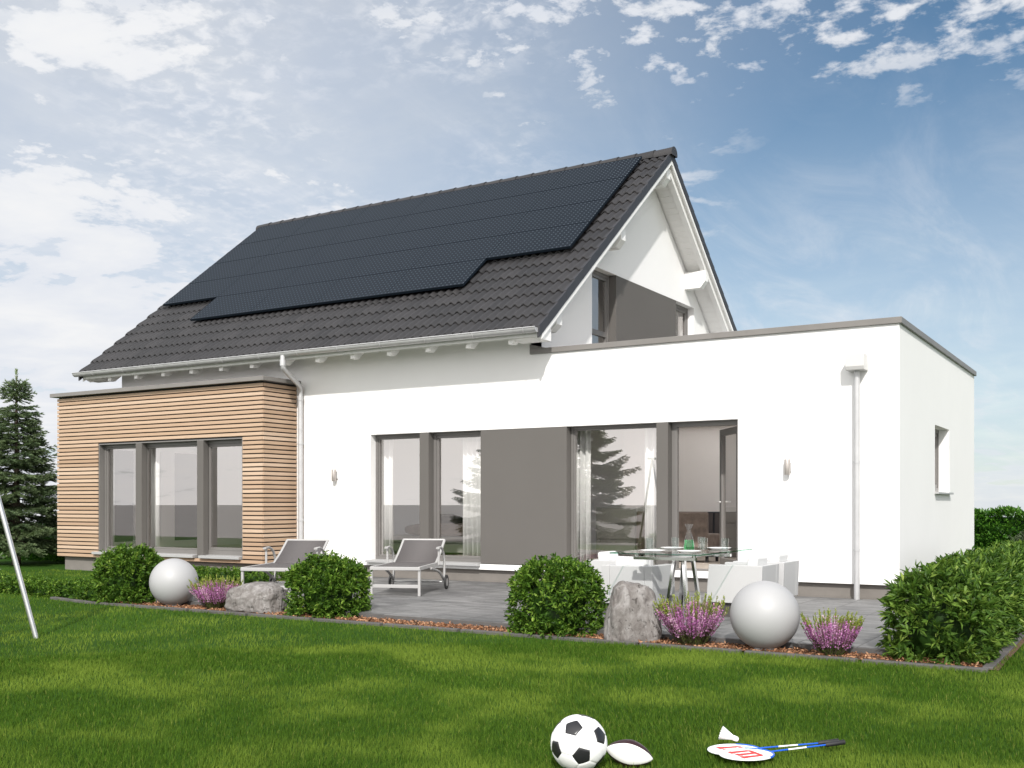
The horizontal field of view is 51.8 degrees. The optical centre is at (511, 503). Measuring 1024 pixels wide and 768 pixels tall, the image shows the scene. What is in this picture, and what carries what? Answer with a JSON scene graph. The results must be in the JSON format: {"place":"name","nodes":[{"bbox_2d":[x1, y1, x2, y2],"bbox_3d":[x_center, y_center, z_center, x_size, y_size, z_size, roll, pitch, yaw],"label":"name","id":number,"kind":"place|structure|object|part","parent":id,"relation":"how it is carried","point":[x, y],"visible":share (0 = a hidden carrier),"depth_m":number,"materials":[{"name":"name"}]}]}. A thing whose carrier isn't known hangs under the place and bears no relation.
{"place":"outdoors","nodes":[
{"label":"outdoors","id":0,"kind":"place"},
{"bbox_2d":[0,558,1023,767],"bbox_3d":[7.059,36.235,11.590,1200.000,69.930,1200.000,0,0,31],"label":"lawn","id":1,"kind":"structure","parent":0,"point":[25,565],"depth_m":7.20,"materials":[{"name":"plant"}]},
{"bbox_2d":[0,574,27,592],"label":"box plant","id":2,"kind":"object","parent":1,"relation":"on","point":[3,577],"visible":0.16,"depth_m":15.14,"materials":[{"name":"green plant"}]},
{"bbox_2d":[0,496,37,637],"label":"swing frame","id":3,"kind":"object","parent":1,"relation":"on","point":[18,573],"visible":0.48,"depth_m":9.92,"materials":[{"name":"white metal"}]},
{"bbox_2d":[0,574,51,594],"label":"box plant","id":4,"kind":"object","parent":1,"relation":"on","point":[10,580],"visible":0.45,"depth_m":14.81,"materials":[{"name":"green plant"}]},
{"bbox_2d":[0,368,58,564],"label":"spruce","id":5,"kind":"object","parent":1,"relation":"on","point":[17,512],"visible":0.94,"depth_m":21.63,"materials":[{"name":"green plant"}]},
{"bbox_2d":[0,522,64,561],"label":"hedge","id":6,"kind":"object","parent":1,"relation":"on","point":[49,557],"visible":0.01,"depth_m":23.48,"materials":[{"name":"green plant"}]},
{"bbox_2d":[19,578,71,597],"bbox_3d":[-6.344,1.150,14.525,0.924,0.260,0.689,0,0,31],"label":"box plant","id":7,"kind":"object","parent":1,"relation":"on","point":[38,587],"visible":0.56,"depth_m":14.37,"materials":[{"name":"green plant"}]},
{"bbox_2d":[45,578,98,598],"bbox_3d":[-5.836,1.140,14.211,0.931,0.280,0.671,0,0,31],"label":"box plant","id":8,"kind":"object","parent":1,"relation":"on","point":[66,591],"visible":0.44,"depth_m":14.10,"materials":[{"name":"green plant"}]},
{"bbox_2d":[68,581,110,600],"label":"box plant","id":9,"kind":"object","parent":1,"relation":"on","point":[87,594],"visible":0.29,"depth_m":13.70,"materials":[{"name":"green plant"}]},
{"bbox_2d":[50,146,976,600],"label":"house","id":10,"kind":"structure","parent":1,"relation":"on","point":[524,328],"depth_m":17.43,"materials":[{"name":"white paint"}]},
{"bbox_2d":[110,449,113,545],"bbox_3d":[-7.660,-0.240,20.066,0.240,2.220,0.094,0,0,31],"label":"curtain","id":11,"kind":"object","parent":10,"relation":"hanging from","point":[111,497],"visible":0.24,"depth_m":20.01,"materials":[{"name":"fabric"}]},
{"bbox_2d":[105,444,135,550],"bbox_3d":[-7.141,-0.097,19.472,1.076,1.975,0.070,0,0,31],"label":"window","id":12,"kind":"structure","parent":10,"relation":"in","point":[125,446],"depth_m":19.71,"materials":[{"name":"grey plastic"}]},
{"bbox_2d":[92,441,198,557],"bbox_3d":[-6.563,-0.070,19.012,2.810,2.030,0.255,0,0,31],"label":"window","id":13,"kind":"structure","parent":10,"relation":"in","point":[163,551],"depth_m":18.80,"materials":[{"name":"grey plastic"}]},
{"bbox_2d":[151,448,159,546],"bbox_3d":[-6.572,-0.240,19.402,0.180,2.220,0.078,0,0,23],"label":"curtain","id":14,"kind":"object","parent":10,"relation":"hanging from","point":[155,497],"visible":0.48,"depth_m":19.39,"materials":[{"name":"fabric"}]},
{"bbox_2d":[198,439,242,559],"bbox_3d":[-4.935,-0.070,18.020,1.001,2.030,0.255,0,0,31],"label":"window","id":15,"kind":"structure","parent":10,"relation":"in","point":[213,552],"depth_m":18.18,"materials":[{"name":"grey metal"}]},
{"bbox_2d":[332,469,337,480],"bbox_3d":[-2.970,-0.470,17.637,0.078,0.200,0.103,0,0,31],"label":"wall lamp","id":16,"kind":"object","parent":10,"relation":"attached to","point":[334,475],"visible":1,"depth_m":17.59,"materials":[{"name":"metal"}]},
{"bbox_2d":[383,439,392,554],"bbox_3d":[-2.158,-0.245,17.698,0.444,2.310,0.093,0,0,31],"label":"curtain","id":17,"kind":"object","parent":10,"relation":"hanging from","point":[387,492],"visible":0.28,"depth_m":17.64,"materials":[{"name":"fabric"}]},
{"bbox_2d":[365,433,419,562],"bbox_3d":[-1.763,-0.080,17.037,1.336,2.089,0.275,0,0,31],"label":"window","id":18,"kind":"structure","parent":10,"relation":"in","point":[380,558],"depth_m":17.39,"materials":[{"name":"grey plastic"}]},
{"bbox_2d":[393,534,462,552],"bbox_3d":[-1.137,0.755,20.241,2.300,0.290,1.750,0,0,31],"label":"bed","id":19,"kind":"object","parent":10,"relation":"on","point":[453,544],"visible":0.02,"depth_m":19.29,"materials":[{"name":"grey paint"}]},
{"bbox_2d":[405,523,462,535],"bbox_3d":[-1.100,0.500,20.014,1.700,0.250,1.400,0,0,31],"label":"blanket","id":20,"kind":"object","parent":19,"relation":"on","point":[451,529],"visible":0.45,"depth_m":19.33,"materials":[{"name":"grey fabric"}]},
{"bbox_2d":[440,514,462,522],"bbox_3d":[-1.352,0.420,20.753,0.800,0.434,0.440,0,0,31],"label":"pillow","id":21,"kind":"object","parent":19,"relation":"on","point":[449,518],"visible":0.23,"depth_m":20.49,"materials":[{"name":"grey fabric"}]},
{"bbox_2d":[434,431,482,565],"bbox_3d":[-0.868,-0.080,16.492,0.978,2.089,0.275,0,0,31],"label":"window","id":22,"kind":"structure","parent":10,"relation":"in","point":[454,560],"depth_m":16.75,"materials":[{"name":"grey metal"}]},
{"bbox_2d":[463,437,480,555],"bbox_3d":[-0.599,-0.245,16.749,0.492,2.310,0.095,0,0,31],"label":"curtain","id":23,"kind":"object","parent":10,"relation":"hanging from","point":[471,496],"visible":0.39,"depth_m":16.77,"materials":[{"name":"fabric"}]},
{"bbox_2d":[576,431,590,561],"bbox_3d":[1.028,-0.245,15.758,0.364,2.310,0.092,0,0,31],"label":"curtain","id":24,"kind":"object","parent":10,"relation":"hanging from","point":[583,496],"visible":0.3,"depth_m":15.74,"materials":[{"name":"fabric"}]},
{"bbox_2d":[592,270,608,342],"bbox_3d":[1.418,-3.133,17.901,0.070,1.607,0.906,0,0,31],"label":"window","id":25,"kind":"structure","parent":10,"relation":"in","point":[604,334],"depth_m":18.19,"materials":[{"name":"grey plastic"}]},
{"bbox_2d":[571,423,655,564],"bbox_3d":[1.489,-0.097,15.176,1.412,2.055,0.070,0,0,31],"label":"window","id":26,"kind":"structure","parent":10,"relation":"in","point":[652,425],"depth_m":15.50,"materials":[{"name":"grey metal"}]},
{"bbox_2d":[596,507,644,555],"bbox_3d":[1.870,0.475,17.988,0.760,0.810,0.472,0,0,31],"label":"sideboard","id":27,"kind":"object","parent":10,"relation":"on","point":[616,529],"visible":0.82,"depth_m":17.78,"materials":[{"name":"grey paint"}]},
{"bbox_2d":[636,511,644,555],"bbox_3d":[2.451,0.530,17.577,0.560,0.800,0.649,0,0,31],"label":"upholstered chair","id":28,"kind":"object","parent":10,"relation":"on","point":[640,536],"visible":0.16,"depth_m":17.41,"materials":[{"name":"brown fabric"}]},
{"bbox_2d":[645,428,655,563],"bbox_3d":[2.072,-0.245,15.121,0.391,2.310,0.093,0,0,31],"label":"curtain","id":29,"kind":"object","parent":10,"relation":"hanging from","point":[650,488],"visible":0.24,"depth_m":15.16,"materials":[{"name":"fabric"}]},
{"bbox_2d":[676,304,687,334],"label":"window","id":30,"kind":"structure","parent":10,"relation":"in","point":[684,311],"depth_m":21.28,"materials":[{"name":"grey plastic"}]},
{"bbox_2d":[679,512,719,562],"bbox_3d":[2.951,0.530,16.803,0.560,0.800,0.649,0,0,31],"label":"upholstered chair","id":31,"kind":"object","parent":10,"relation":"on","point":[699,534],"visible":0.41,"depth_m":16.52,"materials":[{"name":"brown fabric"}]},
{"bbox_2d":[717,426,736,563],"bbox_3d":[3.019,-0.080,14.691,0.124,1.940,0.850,0,0,-6],"label":"door","id":32,"kind":"structure","parent":10,"relation":"in","point":[733,430],"depth_m":15.02,"materials":[{"name":"grey plastic"}]},
{"bbox_2d":[784,459,791,474],"bbox_3d":[3.568,-0.470,13.655,0.078,0.200,0.103,0,0,31],"label":"wall lamp","id":33,"kind":"object","parent":10,"relation":"attached to","point":[787,466],"visible":1,"depth_m":13.61,"materials":[{"name":"metal"}]},
{"bbox_2d":[935,429,953,494],"bbox_3d":[6.305,-0.630,15.662,0.280,0.990,1.290,0,0,31],"label":"window","id":34,"kind":"structure","parent":10,"relation":"in","point":[936,431],"depth_m":16.15,"materials":[{"name":"white plastic"}]},
{"bbox_2d":[145,599,889,655],"bbox_3d":[-0.972,1.327,11.139,9.750,0.246,0.024,0,0,31],"label":"terrace edge","id":35,"kind":"object","parent":1,"relation":"on","point":[808,647],"visible":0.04,"depth_m":10.60,"materials":[{"name":"concrete"}]},
{"bbox_2d":[50,597,1023,672],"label":"kerb","id":36,"kind":"structure","parent":1,"relation":"on","point":[991,665],"depth_m":9.82,"materials":[{"name":"concrete"}]},
{"bbox_2d":[97,599,1023,669],"bbox_3d":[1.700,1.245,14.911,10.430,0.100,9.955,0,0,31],"label":"bark mulch","id":37,"kind":"object","parent":1,"relation":"on","point":[706,644],"visible":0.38,"depth_m":9.86,"materials":[{"name":"brown wood"}]},
{"bbox_2d":[88,542,164,605],"bbox_3d":[-4.881,0.878,13.440,1.051,0.784,0.925,0,0,31],"label":"shrub","id":38,"kind":"object","parent":37,"relation":"on","point":[128,572],"visible":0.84,"depth_m":13.20,"materials":[{"name":"green plant"}]},
{"bbox_2d":[149,558,198,605],"bbox_3d":[-4.146,0.962,12.936,0.580,0.576,0.580,0,0,31],"label":"globe lamp","id":39,"kind":"object","parent":37,"relation":"on","point":[169,581],"visible":0.93,"depth_m":12.73,"materials":[{"name":"plastic"}]},
{"bbox_2d":[187,574,242,608],"bbox_3d":[-3.526,1.044,12.577,0.679,0.426,0.681,0,0,31],"label":"heather","id":40,"kind":"object","parent":37,"relation":"on","point":[208,597],"visible":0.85,"depth_m":12.49,"materials":[{"name":"purple plant"}]},
{"bbox_2d":[224,581,286,613],"bbox_3d":[-2.960,1.088,12.230,0.733,0.352,0.506,0,0,17],"label":"boulder","id":41,"kind":"object","parent":37,"relation":"on","point":[259,597],"visible":0.9,"depth_m":12.04,"materials":[{"name":"stone"}]},
{"bbox_2d":[282,548,372,618],"bbox_3d":[-2.050,0.880,11.796,1.058,0.779,0.896,0,0,31],"label":"shrub","id":42,"kind":"object","parent":37,"relation":"on","point":[329,585],"visible":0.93,"depth_m":11.60,"materials":[{"name":"green plant"}]},
{"bbox_2d":[503,552,611,638],"bbox_3d":[0.423,0.869,10.217,1.023,0.803,0.883,0,0,31],"label":"shrub","id":43,"kind":"object","parent":37,"relation":"on","point":[555,602],"visible":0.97,"depth_m":10.00,"materials":[{"name":"green plant"}]},
{"bbox_2d":[604,580,661,643],"bbox_3d":[1.105,0.986,9.706,0.528,0.561,0.425,0,0,3],"label":"boulder","id":44,"kind":"object","parent":37,"relation":"on","point":[630,615],"visible":0.82,"depth_m":9.53,"materials":[{"name":"stone"}]},
{"bbox_2d":[653,590,729,645],"bbox_3d":[1.601,1.019,9.396,0.697,0.476,0.690,0,0,31],"label":"heather","id":45,"kind":"object","parent":37,"relation":"on","point":[700,629],"visible":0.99,"depth_m":9.28,"materials":[{"name":"purple plant"}]},
{"bbox_2d":[730,581,799,649],"bbox_3d":[2.172,0.958,9.064,0.588,0.584,0.588,0,0,31],"label":"globe lamp","id":46,"kind":"object","parent":37,"relation":"on","point":[764,614],"visible":1,"depth_m":8.86,"materials":[{"name":"plastic"}]},
{"bbox_2d":[800,607,865,656],"bbox_3d":[2.637,1.058,8.687,0.522,0.398,0.492,0,0,-9],"label":"heather","id":47,"kind":"object","parent":37,"relation":"on","point":[844,636],"visible":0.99,"depth_m":8.61,"materials":[{"name":"purple plant"}]},
{"bbox_2d":[875,557,1007,665],"bbox_3d":[3.487,0.846,8.572,1.009,0.848,1.167,0,0,31],"label":"laurel","id":48,"kind":"object","parent":37,"relation":"on","point":[940,618],"visible":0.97,"depth_m":8.32,"materials":[{"name":"green plant"}]},
{"bbox_2d":[909,548,1023,650],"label":"laurel","id":49,"kind":"object","parent":37,"relation":"on","point":[1008,600],"visible":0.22,"depth_m":9.24,"materials":[{"name":"green plant"}]},
{"bbox_2d":[948,547,1023,634],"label":"laurel","id":50,"kind":"object","parent":37,"relation":"on","point":[1015,566],"visible":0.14,"depth_m":10.17,"materials":[{"name":"green plant"}]},
{"bbox_2d":[966,545,1023,563],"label":"laurel","id":51,"kind":"object","parent":37,"relation":"on","point":[1005,550],"visible":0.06,"depth_m":11.51,"materials":[{"name":"green plant"}]},
{"bbox_2d":[975,539,1023,550],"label":"laurel","id":52,"kind":"object","parent":37,"relation":"on","point":[997,547],"visible":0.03,"depth_m":12.79,"materials":[{"name":"green plant"}]},
{"bbox_2d":[993,539,1023,547],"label":"laurel","id":53,"kind":"object","parent":37,"relation":"on","point":[1012,542],"visible":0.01,"depth_m":14.17,"materials":[{"name":"green plant"}]},
{"bbox_2d":[550,714,606,767],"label":"soccer ball","id":54,"kind":"object","parent":1,"relation":"on","point":[578,740],"visible":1,"depth_m":4.88,"materials":[{"name":"white leather"}]},
{"bbox_2d":[607,739,652,767],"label":"football","id":55,"kind":"object","parent":1,"relation":"on","point":[628,752],"visible":0.95,"depth_m":5.01,"materials":[{"name":"white leather"}]},
{"bbox_2d":[707,738,838,754],"bbox_3d":[1.333,1.229,5.349,0.729,0.028,0.238,0,0,-16],"label":"badminton racket","id":56,"kind":"object","parent":1,"relation":"on","point":[715,749],"visible":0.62,"depth_m":5.36,"materials":[{"name":"white"}]},
{"bbox_2d":[718,726,738,741],"bbox_3d":[1.106,1.180,5.397,0.104,0.073,0.072,0,0,31],"label":"shuttlecock","id":57,"kind":"object","parent":56,"relation":"on","point":[725,734],"visible":1,"depth_m":5.39,"materials":[{"name":"white plastic"}]},
{"bbox_2d":[719,739,845,760],"bbox_3d":[1.352,1.216,5.227,0.729,0.028,0.238,0,0,-23],"label":"badminton racket","id":58,"kind":"object","parent":56,"relation":"on","point":[748,754],"visible":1,"depth_m":5.17,"materials":[{"name":"white plastic"}]},
{"bbox_2d":[974,505,1023,550],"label":"hedge","id":59,"kind":"object","parent":1,"relation":"on","point":[988,529],"visible":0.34,"depth_m":25.50,"materials":[{"name":"green plant"}]},
{"label":"planting bed","id":60,"kind":"structure","parent":1,"relation":"on","visible":0},
{"bbox_2d":[192,564,218,579],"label":"box plant","id":61,"kind":"object","parent":60,"relation":"on","point":[198,569],"visible":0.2,"depth_m":16.94,"materials":[{"name":"green plant"}]},
{"bbox_2d":[198,566,251,584],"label":"box plant","id":62,"kind":"object","parent":60,"relation":"on","point":[222,571],"visible":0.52,"depth_m":16.61,"materials":[{"name":"green plant"}]},
{"bbox_2d":[228,569,286,584],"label":"box plant","id":63,"kind":"object","parent":60,"relation":"on","point":[259,576],"visible":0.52,"depth_m":16.17,"materials":[{"name":"green plant"}]},
{"bbox_2d":[0,0,1023,522],"label":"sky","id":64,"kind":"structure","parent":0,"point":[837,160],"materials":[{"name":"blue"}]},
{"bbox_2d":[150,576,911,650],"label":"terrace","id":65,"kind":"structure","parent":0,"point":[471,601],"depth_m":12.39,"materials":[{"name":"stone"}]},
{"bbox_2d":[240,539,328,596],"bbox_3d":[-3.022,0.853,14.207,0.830,0.694,1.515,0,0,10],"label":"sun lounger","id":66,"kind":"object","parent":65,"relation":"on","point":[292,551],"visible":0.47,"depth_m":14.62,"materials":[{"name":"white metal"}]},
{"bbox_2d":[370,539,448,595],"bbox_3d":[-1.387,0.853,14.382,0.830,0.694,1.515,0,0,10],"label":"sun lounger","id":67,"kind":"object","parent":65,"relation":"on","point":[418,555],"visible":0.98,"depth_m":14.70,"materials":[{"name":"white metal"}]},
{"bbox_2d":[590,551,652,608],"bbox_3d":[1.260,0.880,12.195,0.614,0.640,0.580,0,0,31],"label":"garden armchair","id":68,"kind":"object","parent":65,"relation":"on","point":[605,557],"visible":0.23,"depth_m":12.11,"materials":[{"name":"white fabric"}]},
{"bbox_2d":[602,556,674,614],"bbox_3d":[1.349,0.880,11.231,0.580,0.640,0.614,0,0,31],"label":"garden armchair","id":69,"kind":"object","parent":65,"relation":"on","point":[655,578],"visible":0.57,"depth_m":11.02,"materials":[{"name":"white plastic"}]},
{"bbox_2d":[610,547,745,621],"bbox_3d":[1.777,0.846,10.915,0.944,0.717,1.554,0,0,31],"label":"glass table","id":70,"kind":"object","parent":65,"relation":"on","point":[683,557],"visible":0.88,"depth_m":10.81,"materials":[{"name":"clear glass"}]},
{"bbox_2d":[642,549,663,551],"bbox_3d":[1.419,0.478,10.635,0.252,0.017,0.252,0,0,31],"label":"plate","id":71,"kind":"object","parent":70,"relation":"on","point":[652,550],"visible":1,"depth_m":10.56,"materials":[{"name":"white ceramic"}]},
{"bbox_2d":[661,547,683,548],"bbox_3d":[1.715,0.478,11.274,0.252,0.017,0.252,0,0,31],"label":"plate","id":72,"kind":"object","parent":70,"relation":"on","point":[672,547],"visible":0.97,"depth_m":11.29,"materials":[{"name":"white ceramic"}]},
{"bbox_2d":[676,550,700,552],"bbox_3d":[1.761,0.478,10.485,0.252,0.017,0.252,0,0,31],"label":"plate","id":73,"kind":"object","parent":70,"relation":"on","point":[689,551],"visible":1,"depth_m":10.42,"materials":[{"name":"white ceramic"}]},
{"bbox_2d":[683,525,694,549],"bbox_3d":[1.825,0.350,10.879,0.114,0.272,0.114,0,0,31],"label":"carafe","id":74,"kind":"object","parent":70,"relation":"on","point":[688,545],"visible":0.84,"depth_m":10.84,"materials":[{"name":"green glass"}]},
{"bbox_2d":[707,547,730,548],"bbox_3d":[2.203,0.478,11.211,0.252,0.017,0.252,0,0,31],"label":"plate","id":75,"kind":"object","parent":70,"relation":"on","point":[719,547],"visible":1,"depth_m":11.24,"materials":[{"name":"white ceramic"}]},
{"bbox_2d":[706,555,778,616],"bbox_3d":[2.480,0.880,11.324,0.614,0.640,0.580,0,0,31],"label":"garden armchair","id":76,"kind":"object","parent":65,"relation":"on","point":[729,581],"visible":0.69,"depth_m":11.12,"materials":[{"name":"white fabric"}]},
{"bbox_2d":[733,552,798,595],"bbox_3d":[2.870,0.880,11.964,0.614,0.640,0.580,0,0,31],"label":"garden armchair","id":77,"kind":"object","parent":65,"relation":"on","point":[788,574],"visible":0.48,"depth_m":11.77,"materials":[{"name":"white fabric"}]},
{"bbox_2d":[708,512,735,556],"bbox_3d":[3.927,0.540,18.463,1.800,0.780,0.620,0,0,31],"label":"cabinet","id":78,"kind":"object","parent":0,"point":[714,521],"visible":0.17,"depth_m":18.22,"materials":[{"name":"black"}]},
{"bbox_3d":[3.258,0.535,18.518,0.560,0.730,0.019,0,0,31],"label":"cabinet door","id":79,"kind":"part","parent":78,"relation":"part of","materials":[{"name":"wood"}]},
{"bbox_3d":[3.771,0.535,18.206,0.560,0.730,0.019,0,0,31],"label":"cabinet door","id":80,"kind":"part","parent":78,"relation":"part of","materials":[{"name":"wood"}]},
{"bbox_2d":[1008,531,1023,541],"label":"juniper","id":81,"kind":"object","parent":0,"point":[1021,537],"visible":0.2,"depth_m":22.62,"materials":[{"name":"green plant"}]}
]}

